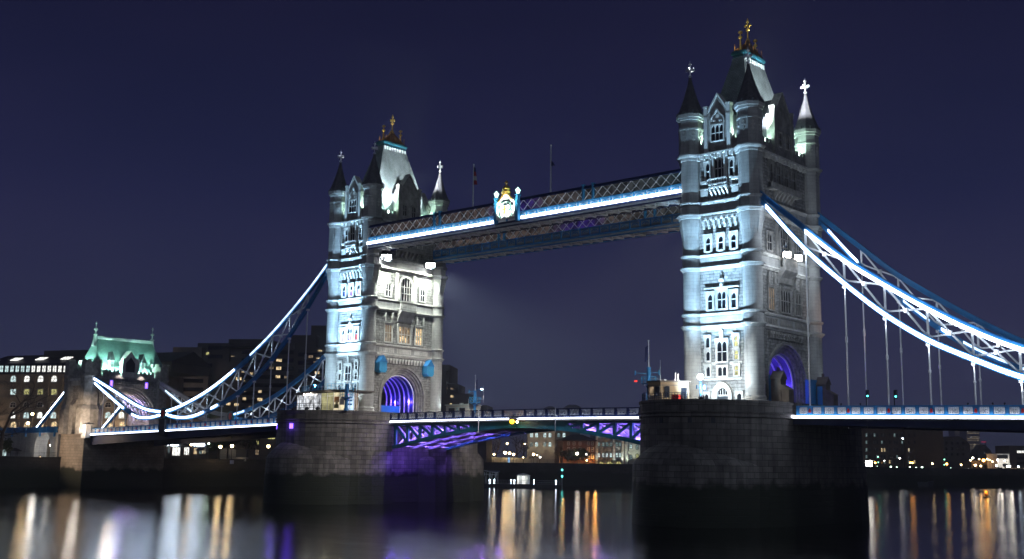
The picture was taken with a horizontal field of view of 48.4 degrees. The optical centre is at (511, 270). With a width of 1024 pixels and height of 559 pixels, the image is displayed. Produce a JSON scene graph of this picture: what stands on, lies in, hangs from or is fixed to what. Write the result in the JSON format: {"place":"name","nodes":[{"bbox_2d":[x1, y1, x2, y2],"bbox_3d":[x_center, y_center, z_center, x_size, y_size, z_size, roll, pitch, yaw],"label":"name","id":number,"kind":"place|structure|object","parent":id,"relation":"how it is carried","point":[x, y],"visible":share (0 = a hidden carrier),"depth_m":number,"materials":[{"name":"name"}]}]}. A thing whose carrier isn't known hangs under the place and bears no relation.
{"place":"outdoors","nodes":[
{"label":"outdoors","id":0,"kind":"place"},
{"bbox_2d":[0,350,210,443],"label":"office block","id":1,"kind":"structure","parent":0,"point":[47,368],"depth_m":339.65,"materials":[{"name":"brick"}]},
{"bbox_2d":[219,438,275,458],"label":"quay house","id":2,"kind":"structure","parent":0,"point":[261,448],"depth_m":324.37,"materials":[{"name":"brown concrete"}]},
{"bbox_2d":[173,325,492,461],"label":"riverside hotel","id":3,"kind":"structure","parent":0,"point":[222,360],"depth_m":377.82,"materials":[{"name":"brown concrete"}]},
{"bbox_2d":[0,486,1023,558],"bbox_3d":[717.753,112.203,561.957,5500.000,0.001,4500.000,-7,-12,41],"label":"water","id":4,"kind":"structure","parent":0,"point":[903,522],"depth_m":139.54,"materials":[{"name":"black liquid"}]},
{"bbox_2d":[263,410,483,504],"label":"bridge pier","id":5,"kind":"structure","parent":4,"relation":"in","point":[330,457],"depth_m":206.29,"materials":[{"name":"stone"}]},
{"bbox_2d":[294,389,374,410],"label":"glass pavilion","id":6,"kind":"structure","parent":5,"relation":"on","point":[331,399],"depth_m":209.38,"materials":[{"name":"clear glass"}]},
{"bbox_2d":[302,383,355,391],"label":"roof railing","id":7,"kind":"object","parent":6,"relation":"on","point":[327,385],"visible":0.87,"depth_m":212.25,"materials":[{"name":"white metal"}]},
{"bbox_2d":[340,379,356,409],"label":"signal mast","id":8,"kind":"object","parent":5,"relation":"on","point":[346,398],"visible":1,"depth_m":205.70,"materials":[{"name":"blue metal"}]},
{"bbox_2d":[323,115,449,414],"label":"bridge tower","id":9,"kind":"structure","parent":5,"relation":"on","point":[385,324],"depth_m":223.85,"materials":[{"name":"stone"}]},
{"bbox_2d":[166,263,327,422],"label":"suspension chain","id":10,"kind":"object","parent":9,"relation":"hanging from","point":[322,277],"visible":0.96,"depth_m":237.92,"materials":[{"name":"blue paint"}]},
{"bbox_2d":[233,355,324,419],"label":"suspension chain","id":11,"kind":"object","parent":9,"relation":"hanging from","point":[312,367],"visible":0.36,"depth_m":259.59,"materials":[{"name":"blue paint"}]},
{"bbox_2d":[340,327,345,342],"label":"window","id":12,"kind":"structure","parent":9,"relation":"in","point":[342,330],"depth_m":221.21,"materials":[{"name":"stone"}]},
{"bbox_2d":[341,283,347,297],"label":"window","id":13,"kind":"structure","parent":9,"relation":"in","point":[344,287],"depth_m":222.73,"materials":[{"name":"stone"}]},
{"bbox_2d":[343,363,352,381],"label":"window","id":14,"kind":"structure","parent":9,"relation":"in","point":[347,367],"depth_m":218.80,"materials":[{"name":"stone"}]},
{"bbox_2d":[345,325,353,341],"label":"window","id":15,"kind":"structure","parent":9,"relation":"in","point":[349,328],"depth_m":219.92,"materials":[{"name":"stone"}]},
{"bbox_2d":[348,282,354,297],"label":"window","id":16,"kind":"structure","parent":9,"relation":"in","point":[351,286],"depth_m":221.38,"materials":[{"name":"stone"}]},
{"bbox_2d":[349,224,357,242],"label":"window","id":17,"kind":"structure","parent":9,"relation":"in","point":[353,226],"depth_m":223.22,"materials":[{"name":"glass"}]},
{"bbox_2d":[353,326,359,341],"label":"window","id":18,"kind":"structure","parent":9,"relation":"in","point":[356,329],"depth_m":218.58,"materials":[{"name":"stone"}]},
{"bbox_2d":[355,281,361,296],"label":"window","id":19,"kind":"structure","parent":9,"relation":"in","point":[358,285],"depth_m":219.92,"materials":[{"name":"stone"}]},
{"bbox_2d":[358,225,362,240],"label":"window","id":20,"kind":"structure","parent":9,"relation":"in","point":[360,227],"depth_m":221.86,"materials":[{"name":"stone"}]},
{"bbox_2d":[382,252,391,260],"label":"floodlight","id":21,"kind":"object","parent":9,"relation":"attached to","point":[386,256],"visible":1,"depth_m":219.60,"materials":[{"name":"metal"}]},
{"bbox_2d":[383,321,393,342],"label":"window","id":22,"kind":"structure","parent":9,"relation":"in","point":[388,326],"depth_m":220.30,"materials":[{"name":"glass"}]},
{"bbox_2d":[384,281,392,297],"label":"window","id":23,"kind":"structure","parent":9,"relation":"in","point":[388,285],"depth_m":221.38,"materials":[{"name":"stone"}]},
{"bbox_2d":[397,323,411,344],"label":"window","id":24,"kind":"structure","parent":9,"relation":"in","point":[406,329],"depth_m":223.55,"materials":[{"name":"glass"}]},
{"bbox_2d":[395,273,415,302],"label":"window","id":25,"kind":"structure","parent":9,"relation":"in","point":[405,289],"depth_m":225.03,"materials":[{"name":"stone"}]},
{"bbox_2d":[414,326,423,346],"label":"window","id":26,"kind":"structure","parent":9,"relation":"in","point":[418,330],"depth_m":226.40,"materials":[{"name":"glass"}]},
{"bbox_2d":[418,287,426,302],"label":"window","id":27,"kind":"structure","parent":9,"relation":"in","point":[422,291],"depth_m":228.29,"materials":[{"name":"stone"}]},
{"bbox_2d":[426,261,434,269],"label":"floodlight","id":28,"kind":"object","parent":9,"relation":"attached to","point":[430,264],"visible":1,"depth_m":228.44,"materials":[{"name":"metal"}]},
{"bbox_2d":[445,400,481,415],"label":"control cabin","id":29,"kind":"object","parent":5,"relation":"on","point":[459,407],"visible":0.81,"depth_m":232.55,"materials":[{"name":"silver metal"}]},
{"bbox_2d":[469,375,483,414],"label":"signal mast","id":30,"kind":"object","parent":5,"relation":"on","point":[474,403],"visible":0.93,"depth_m":230.47,"materials":[{"name":"blue metal"}]},
{"bbox_2d":[390,409,565,449],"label":"bascule leaf","id":31,"kind":"object","parent":5,"relation":"attached to","point":[459,431],"visible":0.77,"depth_m":206.04,"materials":[{"name":"metal"}]},
{"bbox_2d":[484,479,561,487],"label":"pontoon","id":32,"kind":"object","parent":4,"relation":"on","point":[510,485],"visible":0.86,"depth_m":344.82,"materials":[{"name":"metal"}]},
{"bbox_2d":[516,473,529,483],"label":"pontoon shelter","id":33,"kind":"object","parent":32,"relation":"on","point":[522,476],"visible":1,"depth_m":346.25,"materials":[{"name":"white paint"}]},
{"bbox_2d":[632,399,869,528],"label":"bridge pier","id":34,"kind":"structure","parent":4,"relation":"in","point":[720,464],"depth_m":152.06,"materials":[{"name":"stone"}]},
{"bbox_2d":[514,407,639,444],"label":"bascule leaf","id":35,"kind":"object","parent":34,"relation":"attached to","point":[603,425],"visible":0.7,"depth_m":182.70,"materials":[{"name":"metal"}]},
{"bbox_2d":[634,340,660,399],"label":"signal mast","id":36,"kind":"object","parent":34,"relation":"on","point":[648,373],"visible":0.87,"depth_m":167.34,"materials":[{"name":"blue metal"}]},
{"bbox_2d":[648,392,687,399],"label":"pier railing","id":37,"kind":"object","parent":34,"relation":"on","point":[663,397],"visible":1,"depth_m":154.34,"materials":[{"name":"black metal"}]},
{"bbox_2d":[647,373,690,399],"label":"control cabin","id":38,"kind":"object","parent":34,"relation":"on","point":[664,386],"visible":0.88,"depth_m":162.26,"materials":[{"name":"brown"}]},
{"bbox_2d":[676,18,824,403],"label":"bridge tower","id":39,"kind":"structure","parent":34,"relation":"on","point":[744,327],"depth_m":169.18,"materials":[{"name":"stone"}]},
{"bbox_2d":[367,169,680,251],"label":"walkway","id":40,"kind":"structure","parent":39,"relation":"attached to","point":[506,212],"depth_m":192.35,"materials":[{"name":"grey paint"}]},
{"bbox_2d":[472,164,476,206],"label":"flagpole","id":41,"kind":"object","parent":40,"relation":"on","point":[474,177],"visible":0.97,"depth_m":203.94,"materials":[{"name":"grey metal"}]},
{"bbox_2d":[433,204,679,264],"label":"walkway","id":42,"kind":"structure","parent":39,"relation":"attached to","point":[659,221],"depth_m":210.22,"materials":[{"name":"grey paint"}]},
{"bbox_2d":[703,334,711,348],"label":"window","id":43,"kind":"structure","parent":39,"relation":"in","point":[707,339],"depth_m":167.02,"materials":[{"name":"stone"}]},
{"bbox_2d":[703,349,711,361],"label":"window","id":44,"kind":"structure","parent":39,"relation":"in","point":[707,352],"depth_m":166.70,"materials":[{"name":"stone"}]},
{"bbox_2d":[703,160,711,180],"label":"window","id":45,"kind":"structure","parent":39,"relation":"in","point":[707,165],"depth_m":171.02,"materials":[{"name":"stone"}]},
{"bbox_2d":[703,233,712,253],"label":"window","id":46,"kind":"structure","parent":39,"relation":"in","point":[707,238],"depth_m":169.24,"materials":[{"name":"stone"}]},
{"bbox_2d":[704,364,712,377],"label":"window","id":47,"kind":"structure","parent":39,"relation":"in","point":[708,368],"depth_m":166.29,"materials":[{"name":"stone"}]},
{"bbox_2d":[705,291,714,311],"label":"window","id":48,"kind":"structure","parent":39,"relation":"in","point":[709,295],"depth_m":167.68,"materials":[{"name":"stone"}]},
{"bbox_2d":[711,156,727,179],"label":"window","id":49,"kind":"structure","parent":39,"relation":"in","point":[719,160],"depth_m":169.73,"materials":[{"name":"glass"}]},
{"bbox_2d":[715,232,725,251],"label":"window","id":50,"kind":"structure","parent":39,"relation":"in","point":[720,237],"depth_m":167.80,"materials":[{"name":"stone"}]},
{"bbox_2d":[714,338,728,362],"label":"window","id":51,"kind":"structure","parent":39,"relation":"in","point":[721,344],"depth_m":165.30,"materials":[{"name":"stone"}]},
{"bbox_2d":[714,287,728,310],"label":"window","id":52,"kind":"structure","parent":39,"relation":"in","point":[721,294],"depth_m":166.45,"materials":[{"name":"stone"}]},
{"bbox_2d":[711,382,732,398],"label":"door","id":53,"kind":"structure","parent":39,"relation":"in","point":[721,389],"depth_m":164.29,"materials":[{"name":"stone"}]},
{"bbox_2d":[716,364,728,377],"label":"window","id":54,"kind":"structure","parent":39,"relation":"in","point":[722,371],"depth_m":164.71,"materials":[{"name":"stone"}]},
{"bbox_2d":[727,156,735,177],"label":"window","id":55,"kind":"structure","parent":39,"relation":"in","point":[731,160],"depth_m":168.33,"materials":[{"name":"stone"}]},
{"bbox_2d":[728,288,738,309],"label":"window","id":56,"kind":"structure","parent":39,"relation":"in","point":[733,294],"depth_m":165.12,"materials":[{"name":"stone"}]},
{"bbox_2d":[728,230,738,249],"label":"window","id":57,"kind":"structure","parent":39,"relation":"in","point":[733,236],"depth_m":166.41,"materials":[{"name":"stone"}]},
{"bbox_2d":[731,333,740,346],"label":"window","id":58,"kind":"structure","parent":39,"relation":"in","point":[735,337],"depth_m":163.99,"materials":[{"name":"stone"}]},
{"bbox_2d":[732,347,740,360],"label":"window","id":59,"kind":"structure","parent":39,"relation":"in","point":[736,351],"depth_m":163.59,"materials":[{"name":"stone"}]},
{"bbox_2d":[732,362,740,376],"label":"window","id":60,"kind":"structure","parent":39,"relation":"in","point":[736,367],"depth_m":163.27,"materials":[{"name":"stone"}]},
{"bbox_2d":[734,390,743,399],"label":"window","id":61,"kind":"structure","parent":39,"relation":"in","point":[739,394],"depth_m":162.40,"materials":[{"name":"stone"}]},
{"bbox_2d":[765,230,773,251],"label":"window","id":62,"kind":"structure","parent":39,"relation":"in","point":[769,235],"depth_m":167.88,"materials":[{"name":"glass"}]},
{"bbox_2d":[767,159,774,182],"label":"window","id":63,"kind":"structure","parent":39,"relation":"in","point":[771,163],"depth_m":170.48,"materials":[{"name":"glass"}]},
{"bbox_2d":[766,283,776,311],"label":"window","id":64,"kind":"structure","parent":39,"relation":"in","point":[771,288],"depth_m":166.78,"materials":[{"name":"glass"}]},
{"bbox_2d":[775,162,781,184],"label":"window","id":65,"kind":"structure","parent":39,"relation":"in","point":[778,166],"depth_m":172.32,"materials":[{"name":"glass"}]},
{"bbox_2d":[774,220,793,257],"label":"window","id":66,"kind":"structure","parent":39,"relation":"in","point":[783,242],"depth_m":171.17,"materials":[{"name":"stone"}]},
{"bbox_2d":[779,286,792,314],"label":"window","id":67,"kind":"structure","parent":39,"relation":"in","point":[785,294],"depth_m":169.98,"materials":[{"name":"glass"}]},
{"bbox_2d":[783,165,789,187],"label":"window","id":68,"kind":"structure","parent":39,"relation":"in","point":[786,170],"depth_m":174.04,"materials":[{"name":"glass"}]},
{"bbox_2d":[790,168,796,190],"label":"window","id":69,"kind":"structure","parent":39,"relation":"in","point":[793,172],"depth_m":175.89,"materials":[{"name":"glass"}]},
{"bbox_2d":[793,290,802,317],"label":"window","id":70,"kind":"structure","parent":39,"relation":"in","point":[798,295],"depth_m":172.89,"materials":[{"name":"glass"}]},
{"bbox_2d":[795,241,802,254],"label":"window","id":71,"kind":"structure","parent":39,"relation":"in","point":[798,251],"depth_m":174.70,"materials":[{"name":"glass"}]},
{"bbox_2d":[760,190,1023,405],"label":"suspension chain","id":72,"kind":"object","parent":39,"relation":"hanging from","point":[973,358],"visible":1,"depth_m":149.02,"materials":[{"name":"blue paint"}]},
{"bbox_2d":[791,405,1023,432],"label":"side span","id":73,"kind":"object","parent":72,"relation":"hanging from","point":[992,418],"visible":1,"depth_m":146.24,"materials":[{"name":"metal"}]},
{"bbox_2d":[818,212,1023,405],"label":"suspension chain","id":74,"kind":"object","parent":39,"relation":"hanging from","point":[938,300],"visible":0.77,"depth_m":165.33,"materials":[{"name":"blue paint"}]},
{"bbox_2d":[769,367,793,401],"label":"stone kiosk","id":75,"kind":"object","parent":34,"relation":"on","point":[780,390],"visible":0.78,"depth_m":160.45,"materials":[{"name":"grey stone"}]},
{"bbox_2d":[805,374,837,405],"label":"stone kiosk","id":76,"kind":"object","parent":34,"relation":"on","point":[822,393],"visible":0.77,"depth_m":170.59,"materials":[{"name":"grey stone"}]},
{"bbox_2d":[805,379,822,404],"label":"blue door","id":77,"kind":"structure","parent":76,"relation":"in","point":[819,396],"depth_m":170.61,"materials":[{"name":"paint"}]},
{"bbox_2d":[0,0,1023,457],"label":"sky","id":78,"kind":"structure","parent":0,"point":[170,167],"materials":[{"name":"blue"}]},
{"bbox_2d":[526,431,569,462],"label":"pale warehouse","id":79,"kind":"structure","parent":0,"point":[543,444],"depth_m":404.98,"materials":[{"name":"brick"}]},
{"bbox_2d":[564,405,580,434],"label":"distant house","id":80,"kind":"structure","parent":0,"point":[572,406],"depth_m":900.44,"materials":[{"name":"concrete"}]},
{"bbox_2d":[556,434,596,463],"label":"brick house","id":81,"kind":"structure","parent":0,"point":[573,441],"depth_m":395.40,"materials":[{"name":"brick"}]},
{"bbox_2d":[590,426,627,463],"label":"arcaded warehouse","id":82,"kind":"structure","parent":0,"point":[609,449],"depth_m":399.59,"materials":[{"name":"stone"}]},
{"bbox_2d":[628,426,639,463],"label":"white warehouse","id":83,"kind":"structure","parent":0,"point":[633,452],"depth_m":401.78,"materials":[{"name":"metal"}]},
{"bbox_2d":[861,428,943,467],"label":"brick warehouse","id":84,"kind":"structure","parent":0,"point":[923,448],"depth_m":538.90,"materials":[{"name":"brick"}]},
{"bbox_2d":[943,436,970,467],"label":"dark warehouse","id":85,"kind":"structure","parent":0,"point":[956,450],"depth_m":599.76,"materials":[{"name":"concrete"}]},
{"bbox_2d":[959,431,979,453],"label":"office tower","id":86,"kind":"structure","parent":0,"point":[972,439],"depth_m":2603.85,"materials":[{"name":"grey concrete"}]},
{"bbox_2d":[970,444,991,460],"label":"gasholder dome","id":87,"kind":"structure","parent":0,"point":[980,451],"depth_m":906.25,"materials":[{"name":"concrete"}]},
{"label":"ground","id":88,"kind":"structure","parent":0,"visible":0},
{"bbox_2d":[2,438,13,455],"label":"bush","id":89,"kind":"object","parent":88,"relation":"on","point":[7,443],"visible":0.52,"depth_m":292.53,"materials":[{"name":"green plant"}]},
{"bbox_2d":[0,376,55,455],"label":"bare tree","id":90,"kind":"object","parent":88,"relation":"on","point":[3,429],"visible":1,"depth_m":285.62,"materials":[{"name":"brown plant"}]},
{"bbox_2d":[0,426,60,456],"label":"approach viaduct","id":91,"kind":"object","parent":88,"relation":"on","point":[33,441],"visible":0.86,"depth_m":293.78,"materials":[{"name":"stone"}]},
{"bbox_2d":[58,321,168,488],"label":"abutment gatehouse","id":92,"kind":"object","parent":88,"relation":"on","point":[137,371],"visible":0.73,"depth_m":285.78,"materials":[{"name":"stone"}]},
{"bbox_2d":[36,391,63,426],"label":"land tie","id":93,"kind":"object","parent":92,"relation":"attached to","point":[50,411],"visible":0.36,"depth_m":293.26,"materials":[{"name":"blue paint"}]},
{"bbox_2d":[102,402,124,427],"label":"land tie","id":94,"kind":"object","parent":92,"relation":"attached to","point":[111,418],"visible":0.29,"depth_m":307.75,"materials":[{"name":"blue paint"}]},
{"bbox_2d":[94,377,160,427],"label":"suspension chain","id":95,"kind":"object","parent":92,"relation":"attached to","point":[100,384],"visible":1,"depth_m":270.55,"materials":[{"name":"blue paint"}]},
{"bbox_2d":[90,417,276,445],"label":"side span","id":96,"kind":"object","parent":95,"relation":"hanging from","point":[217,431],"visible":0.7,"depth_m":259.87,"materials":[{"name":"metal"}]},
{"bbox_2d":[157,408,169,436],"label":"chain joint","id":97,"kind":"object","parent":96,"relation":"attached to","point":[163,422],"visible":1,"depth_m":257.93,"materials":[{"name":"teal paint"}]},
{"bbox_2d":[159,381,227,423],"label":"suspension chain","id":98,"kind":"object","parent":92,"relation":"attached to","point":[164,387],"visible":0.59,"depth_m":286.72,"materials":[{"name":"grey paint"}]},
{"bbox_2d":[166,442,219,458],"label":"quay restaurant","id":99,"kind":"structure","parent":88,"relation":"on","point":[186,449],"depth_m":330.56,"materials":[{"name":"concrete"}]},
{"bbox_2d":[172,447,180,455],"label":"shop window","id":100,"kind":"structure","parent":99,"relation":"in","point":[175,450],"depth_m":331.92,"materials":[{"name":"white glass"}]},
{"bbox_2d":[205,441,230,458],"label":"leafy tree","id":101,"kind":"object","parent":88,"relation":"on","point":[214,446],"visible":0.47,"depth_m":315.01,"materials":[{"name":"green plant"}]},
{"bbox_2d":[236,449,249,460],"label":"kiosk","id":102,"kind":"object","parent":88,"relation":"on","point":[241,453],"visible":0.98,"depth_m":312.02,"materials":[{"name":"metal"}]},
{"bbox_2d":[236,439,259,451],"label":"leafy tree","id":103,"kind":"object","parent":88,"relation":"on","point":[251,441],"visible":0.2,"depth_m":321.57,"materials":[{"name":"green plant"}]},
{"bbox_2d":[492,457,528,462],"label":"garden wall","id":104,"kind":"structure","parent":88,"relation":"on","point":[499,459],"depth_m":387.91,"materials":[{"name":"beige stone"}]},
{"bbox_2d":[0,456,1023,486],"bbox_3d":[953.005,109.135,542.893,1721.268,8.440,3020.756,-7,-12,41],"label":"river wall","id":105,"kind":"structure","parent":88,"relation":"on","point":[18,471],"depth_m":366.26,"materials":[{"name":"stone"}]},
{"bbox_2d":[14,452,945,467],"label":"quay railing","id":106,"kind":"object","parent":105,"relation":"on","point":[523,461],"visible":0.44,"depth_m":371.96,"materials":[{"name":"metal"}]},
{"bbox_2d":[511,436,527,457],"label":"bare tree","id":107,"kind":"object","parent":88,"relation":"on","point":[517,450],"visible":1,"depth_m":394.10,"materials":[{"name":"brown plant"}]},
{"bbox_2d":[559,448,573,460],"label":"bush","id":108,"kind":"object","parent":88,"relation":"on","point":[567,455],"visible":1,"depth_m":386.48,"materials":[{"name":"green plant"}]},
{"bbox_2d":[571,447,589,462],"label":"bush","id":109,"kind":"object","parent":88,"relation":"on","point":[583,453],"visible":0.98,"depth_m":387.29,"materials":[{"name":"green plant"}]},
{"bbox_2d":[960,461,986,467],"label":"lit terrace","id":110,"kind":"structure","parent":88,"relation":"on","point":[965,464],"depth_m":560.29,"materials":[{"name":"brick"}]},
{"bbox_2d":[986,454,1009,468],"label":"white house","id":111,"kind":"structure","parent":88,"relation":"on","point":[1001,463],"depth_m":548.55,"materials":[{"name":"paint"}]},
{"bbox_2d":[995,446,1023,466],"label":"glass office","id":112,"kind":"structure","parent":88,"relation":"on","point":[1016,455],"depth_m":570.55,"materials":[{"name":"glass"}]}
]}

